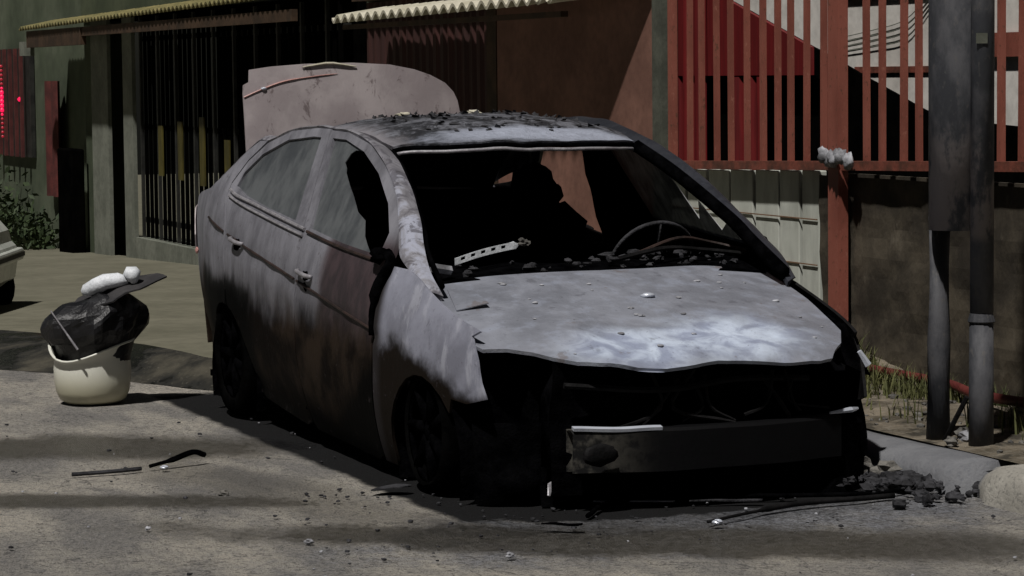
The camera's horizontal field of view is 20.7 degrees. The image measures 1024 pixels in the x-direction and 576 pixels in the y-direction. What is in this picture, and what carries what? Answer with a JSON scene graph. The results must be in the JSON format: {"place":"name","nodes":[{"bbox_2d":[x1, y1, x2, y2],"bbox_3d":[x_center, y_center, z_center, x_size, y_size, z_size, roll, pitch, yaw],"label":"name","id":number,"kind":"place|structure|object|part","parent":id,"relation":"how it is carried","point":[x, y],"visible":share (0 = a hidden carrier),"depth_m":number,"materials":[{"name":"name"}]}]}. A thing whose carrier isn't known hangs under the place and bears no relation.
{"place":"outdoors","nodes":[
{"label":"outdoors","id":0,"kind":"place"},
{"bbox_2d":[0,244,212,357],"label":"pavement","id":1,"kind":"structure","parent":0,"point":[46,281],"depth_m":21.32,"materials":[{"name":"concrete"}]},
{"bbox_2d":[0,154,33,236],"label":"bush","id":2,"kind":"object","parent":1,"relation":"on","point":[6,212],"visible":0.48,"depth_m":34.37,"materials":[{"name":"green plant"}]},
{"bbox_2d":[0,182,58,249],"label":"bush","id":3,"kind":"object","parent":1,"relation":"on","point":[34,236],"visible":0.96,"depth_m":32.61,"materials":[{"name":"green plant"}]},
{"bbox_2d":[57,148,85,252],"bbox_3d":[-4.912,-0.930,31.213,0.150,1.250,0.700,-2,5,-22],"label":"meter cabinet","id":4,"kind":"object","parent":1,"relation":"on","point":[71,204],"visible":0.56,"depth_m":30.93,"materials":[{"name":"black metal"}]},
{"bbox_2d":[0,371,1023,575],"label":"road","id":5,"kind":"structure","parent":0,"point":[239,529],"depth_m":9.99,"materials":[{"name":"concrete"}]},
{"bbox_2d":[48,338,134,404],"bbox_3d":[-2.051,0.393,13.683,0.426,0.326,0.426,-1,4,0],"label":"cut plastic drum","id":6,"kind":"object","parent":5,"relation":"on","point":[102,377],"visible":0.79,"depth_m":13.53,"materials":[{"name":"beige plastic"}]},
{"bbox_2d":[40,291,149,360],"bbox_3d":[-2.064,0.204,13.649,0.485,0.414,0.503,2,5,31],"label":"bin bag","id":7,"kind":"object","parent":6,"relation":"in","point":[91,325],"visible":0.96,"depth_m":13.49,"materials":[{"name":"black plastic"}]},
{"bbox_2d":[50,311,77,349],"bbox_3d":[-2.148,0.203,13.427,0.140,0.190,0.012,0,5,13],"label":"thin rod","id":8,"kind":"object","parent":7,"relation":"on","point":[70,339],"visible":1,"depth_m":13.42,"materials":[{"name":"grey metal"}]},
{"bbox_2d":[75,273,166,305],"bbox_3d":[-1.915,0.024,13.598,0.442,0.170,0.324,0,4,6],"label":"scorched board","id":9,"kind":"object","parent":7,"relation":"on","point":[119,291],"visible":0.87,"depth_m":13.59,"materials":[{"name":"black wood"}]},
{"bbox_2d":[80,267,140,295],"bbox_3d":[-1.953,-0.032,13.610,0.293,0.142,0.096,-1,4,-7],"label":"crumpled bottle","id":10,"kind":"object","parent":9,"relation":"on","point":[103,282],"visible":1,"depth_m":13.59,"materials":[{"name":"white plastic"}]},
{"bbox_2d":[71,467,141,476],"bbox_3d":[-1.624,0.738,11.231,0.294,0.018,0.034,-3,5,-27],"label":"burnt stick","id":11,"kind":"object","parent":5,"relation":"on","point":[110,471],"visible":1,"depth_m":11.21,"materials":[{"name":"black wood"}]},
{"bbox_2d":[149,449,205,467],"bbox_3d":[-1.360,0.694,11.428,0.042,0.055,0.289,4,6,44],"label":"burnt stick","id":12,"kind":"object","parent":5,"relation":"on","point":[182,455],"visible":1,"depth_m":11.41,"materials":[{"name":"black wood"}]},
{"bbox_2d":[218,490,228,495],"bbox_3d":[-1.095,0.779,10.617,0.044,0.029,0.035,-2,5,-22],"label":"pebble","id":13,"kind":"object","parent":5,"relation":"on","point":[223,492],"visible":1,"depth_m":10.60,"materials":[{"name":"grey stone"}]},
{"bbox_2d":[304,539,313,544],"bbox_3d":[-0.687,0.861,9.493,0.035,0.022,0.030,1,5,20],"label":"pebble","id":14,"kind":"object","parent":5,"relation":"on","point":[308,541],"visible":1,"depth_m":9.48,"materials":[{"name":"grey stone"}]},
{"bbox_2d":[371,484,411,490],"bbox_3d":[-0.460,0.757,10.628,0.158,0.019,0.080,-1,4,-8],"label":"charred flake","id":15,"kind":"object","parent":5,"relation":"on","point":[389,487],"visible":1,"depth_m":10.61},
{"bbox_2d":[5,410,995,575],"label":"grit","id":16,"kind":"object","parent":5,"relation":"on","point":[438,503],"visible":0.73,"depth_m":10.00,"materials":[{"name":"black gravel"}]},
{"bbox_2d":[506,552,514,557],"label":"pebble","id":17,"kind":"object","parent":5,"relation":"on","point":[509,555],"visible":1,"depth_m":9.17,"materials":[{"name":"grey stone"}]},
{"bbox_2d":[21,422,1023,575],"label":"grit","id":18,"kind":"object","parent":5,"relation":"on","point":[816,513],"visible":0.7,"depth_m":9.88,"materials":[{"name":"grey stone"}]},
{"bbox_2d":[195,62,870,506],"bbox_3d":[-0.116,-0.179,12.339,1.860,1.660,4.745,-2,5,-22],"label":"burnt car","id":19,"kind":"object","parent":5,"relation":"on","point":[397,276],"visible":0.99,"depth_m":11.16,"materials":[{"name":"grey metal"}]},
{"bbox_3d":[-1.045,-0.084,12.577,0.303,1.282,1.240,-2,5,-22],"label":"rear door","id":20,"kind":"part","parent":19,"relation":"part of","materials":[{"name":"grey metal"}]},
{"bbox_3d":[-0.671,0.000,11.654,0.311,1.291,1.241,-2,5,-22],"label":"front door","id":21,"kind":"part","parent":19,"relation":"part of","materials":[{"name":"grey metal"}]},
{"bbox_3d":[-0.586,-0.616,13.479,1.254,0.313,0.586,-2,5,-22],"label":"rear window","id":22,"kind":"part","parent":19,"relation":"part of","materials":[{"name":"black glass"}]},
{"bbox_3d":[0.365,-0.152,13.248,0.293,1.285,1.450,-2,5,-22],"label":"rear door","id":23,"kind":"part","parent":19,"relation":"part of","materials":[{"name":"metal"}]},
{"bbox_3d":[0.733,-0.066,12.322,0.303,1.291,1.451,-2,5,-22],"label":"front door","id":24,"kind":"part","parent":19,"relation":"part of","materials":[{"name":"metal"}]},
{"bbox_2d":[541,522,582,525],"bbox_3d":[0.173,0.819,9.712,0.146,0.012,0.039,0,4,2],"label":"charred flake","id":25,"kind":"object","parent":5,"relation":"on","point":[563,524],"visible":1,"depth_m":9.70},
{"bbox_2d":[712,519,722,524],"bbox_3d":[0.720,0.819,9.793,0.037,0.022,0.032,1,5,20],"label":"bright chip","id":26,"kind":"object","parent":5,"relation":"on","point":[717,521],"visible":1,"depth_m":9.78,"materials":[{"name":"stone"}]},
{"bbox_2d":[689,499,762,501],"bbox_3d":[0.785,0.777,10.264,0.274,0.009,0.033,-1,4,-3],"label":"pale strip","id":27,"kind":"object","parent":5,"relation":"on","point":[734,500],"visible":1,"depth_m":10.25,"materials":[{"name":"grey metal"}]},
{"bbox_2d":[585,485,913,517],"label":"fallen trim","id":28,"kind":"structure","parent":5,"relation":"on","point":[594,510],"depth_m":10.33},
{"bbox_2d":[706,493,895,522],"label":"fallen trim","id":29,"kind":"structure","parent":5,"relation":"on","point":[826,501],"depth_m":10.21,"materials":[{"name":"metal"}]},
{"bbox_2d":[864,456,873,472],"bbox_3d":[1.351,0.696,10.873,0.116,0.088,0.093,-2,5,-22],"label":"stone","id":30,"kind":"object","parent":5,"relation":"on","point":[867,463],"visible":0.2,"depth_m":10.85,"materials":[{"name":"beige stone"}]},
{"bbox_2d":[836,470,979,508],"bbox_3d":[1.457,0.736,10.586,0.622,0.074,0.779,-4,5,-34],"label":"rubble","id":31,"kind":"object","parent":5,"relation":"on","point":[908,479],"visible":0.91,"depth_m":10.47,"materials":[{"name":"grey stone"}]},
{"bbox_2d":[868,460,902,473],"bbox_3d":[1.437,0.705,10.726,0.133,0.097,0.110,1,5,19],"label":"stone","id":32,"kind":"object","parent":31,"relation":"on","point":[883,466],"visible":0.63,"depth_m":10.69,"materials":[{"name":"beige stone"}]},
{"bbox_2d":[138,173,1017,463],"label":"ground","id":33,"kind":"structure","parent":0,"point":[180,205],"depth_m":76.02,"materials":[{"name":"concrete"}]},
{"bbox_2d":[0,0,125,255],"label":"house","id":34,"kind":"structure","parent":33,"relation":"on","point":[22,121],"depth_m":33.52,"materials":[{"name":"green concrete"}]},
{"bbox_2d":[0,48,35,157],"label":"window","id":35,"kind":"structure","parent":34,"relation":"in","point":[17,91],"depth_m":34.53,"materials":[{"name":"red metal"}]},
{"bbox_2d":[44,81,60,196],"bbox_3d":[-5.377,-1.747,32.775,0.060,1.350,0.850,-2,5,-22],"label":"hanging cloth","id":36,"kind":"object","parent":34,"relation":"hanging from","point":[52,117],"visible":0.87,"depth_m":32.68,"materials":[{"name":"red fabric"}]},
{"bbox_2d":[81,0,366,264],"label":"garage","id":37,"kind":"structure","parent":33,"relation":"on","point":[355,51],"depth_m":29.08,"materials":[{"name":"concrete"},{"name":"dark metal"},{"name":"corrugated metal"}]},
{"bbox_2d":[19,0,297,55],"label":"rusty awning","id":38,"kind":"object","parent":37,"relation":"attached to","point":[59,37],"visible":1,"depth_m":27.07,"materials":[{"name":"metal"}]},
{"bbox_2d":[138,0,351,245],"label":"barred gate","id":39,"kind":"structure","parent":37,"relation":"attached to","point":[212,40],"depth_m":26.73,"materials":[{"name":"black metal"}]},
{"bbox_2d":[352,0,652,232],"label":"brown garage","id":40,"kind":"structure","parent":33,"relation":"on","point":[589,58],"depth_m":18.35,"materials":[{"name":"brown paint"}]},
{"bbox_2d":[366,0,432,75],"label":"door","id":41,"kind":"structure","parent":40,"relation":"in","point":[411,47],"depth_m":21.28,"materials":[{"name":"brown metal"}]},
{"bbox_2d":[332,0,573,29],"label":"pale awning","id":42,"kind":"object","parent":40,"relation":"attached to","point":[426,8],"visible":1,"depth_m":19.24,"materials":[{"name":"beige metal"}]},
{"bbox_2d":[432,0,486,112],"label":"door","id":43,"kind":"structure","parent":40,"relation":"in","point":[459,49],"depth_m":20.07,"materials":[{"name":"brown metal"}]},
{"bbox_2d":[652,0,678,156],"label":"concrete post","id":44,"kind":"object","parent":33,"relation":"on","point":[659,76],"visible":0.33,"depth_m":15.65,"materials":[{"name":"grey concrete"}]},
{"bbox_2d":[673,169,1023,396],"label":"wall","id":45,"kind":"structure","parent":33,"relation":"on","point":[785,212],"depth_m":13.42,"materials":[{"name":"brown concrete"}]},
{"bbox_2d":[667,0,1023,320],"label":"iron railings","id":46,"kind":"object","parent":45,"relation":"on","point":[833,74],"visible":0.66,"depth_m":13.79,"materials":[{"name":"red paint"}]},
{"bbox_2d":[817,146,853,170],"bbox_3d":[1.571,-0.633,13.641,0.083,0.118,0.318,-2,5,-22],"label":"rag","id":47,"kind":"object","parent":46,"relation":"attached to","point":[835,157],"visible":1,"depth_m":13.60,"materials":[{"name":"white fabric"}]},
{"bbox_2d":[678,0,1023,182],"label":"lean to","id":48,"kind":"object","parent":33,"relation":"on","point":[855,112],"visible":0.21,"depth_m":20.33,"materials":[{"name":"red painted metal sheet"}]},
{"bbox_2d":[734,0,1018,125],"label":"white house","id":49,"kind":"structure","parent":33,"relation":"on","point":[855,52],"depth_m":19.94,"materials":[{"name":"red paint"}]},
{"bbox_2d":[867,429,1023,514],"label":"kerb","id":50,"kind":"structure","parent":33,"relation":"on","point":[1000,484],"depth_m":10.55,"materials":[{"name":"concrete"}]},
{"bbox_2d":[861,351,1023,463],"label":"verge","id":51,"kind":"structure","parent":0,"point":[902,427],"depth_m":11.55,"materials":[{"name":"brown soil"}]},
{"bbox_2d":[857,334,1023,439],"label":"grass","id":52,"kind":"structure","parent":51,"relation":"on","point":[910,389],"depth_m":12.51,"materials":[{"name":"green plant"}]},
{"bbox_2d":[869,365,1023,407],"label":"red pipe","id":53,"kind":"object","parent":51,"relation":"on","point":[998,397],"visible":0.38,"depth_m":12.28,"materials":[{"name":"red metal"}]},
{"bbox_2d":[943,436,958,446],"bbox_3d":[1.713,0.599,10.903,0.065,0.045,0.060,1,5,25],"label":"stone","id":54,"kind":"object","parent":51,"relation":"on","point":[951,441],"visible":1,"depth_m":10.88,"materials":[{"name":"grey stone"}]},
{"bbox_2d":[926,0,994,446],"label":"utility pole","id":55,"kind":"object","parent":51,"relation":"on","point":[961,50],"visible":0.91,"depth_m":10.84,"materials":[{"name":"metal"}]},
{"bbox_2d":[954,427,968,434],"bbox_3d":[1.800,0.577,11.177,0.070,0.049,0.070,1,5,19],"label":"stone","id":56,"kind":"object","parent":51,"relation":"on","point":[958,430],"visible":0.48,"depth_m":11.16,"materials":[{"name":"beige stone"}]},
{"bbox_2d":[957,430,967,441],"bbox_3d":[1.797,0.588,11.054,0.077,0.058,0.104,-2,5,-22],"label":"stone","id":57,"kind":"object","parent":51,"relation":"on","point":[962,436],"visible":0.62,"depth_m":11.02,"materials":[{"name":"grey stone"}]},
{"bbox_2d":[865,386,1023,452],"bbox_3d":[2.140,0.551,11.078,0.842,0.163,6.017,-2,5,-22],"label":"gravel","id":58,"kind":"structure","parent":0,"point":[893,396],"depth_m":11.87,"materials":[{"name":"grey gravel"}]},
{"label":"road","id":59,"kind":"structure","parent":0,"visible":0},
{"bbox_2d":[0,221,24,304],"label":"parked car","id":60,"kind":"object","parent":59,"relation":"on","point":[11,253],"visible":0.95,"depth_m":19.91,"materials":[{"name":"paint"}]},
{"bbox_2d":[0,330,212,390],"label":"gutter","id":61,"kind":"object","parent":59,"relation":"on","point":[29,351],"visible":0.3,"depth_m":14.94,"materials":[{"name":"grey concrete"}]}
]}

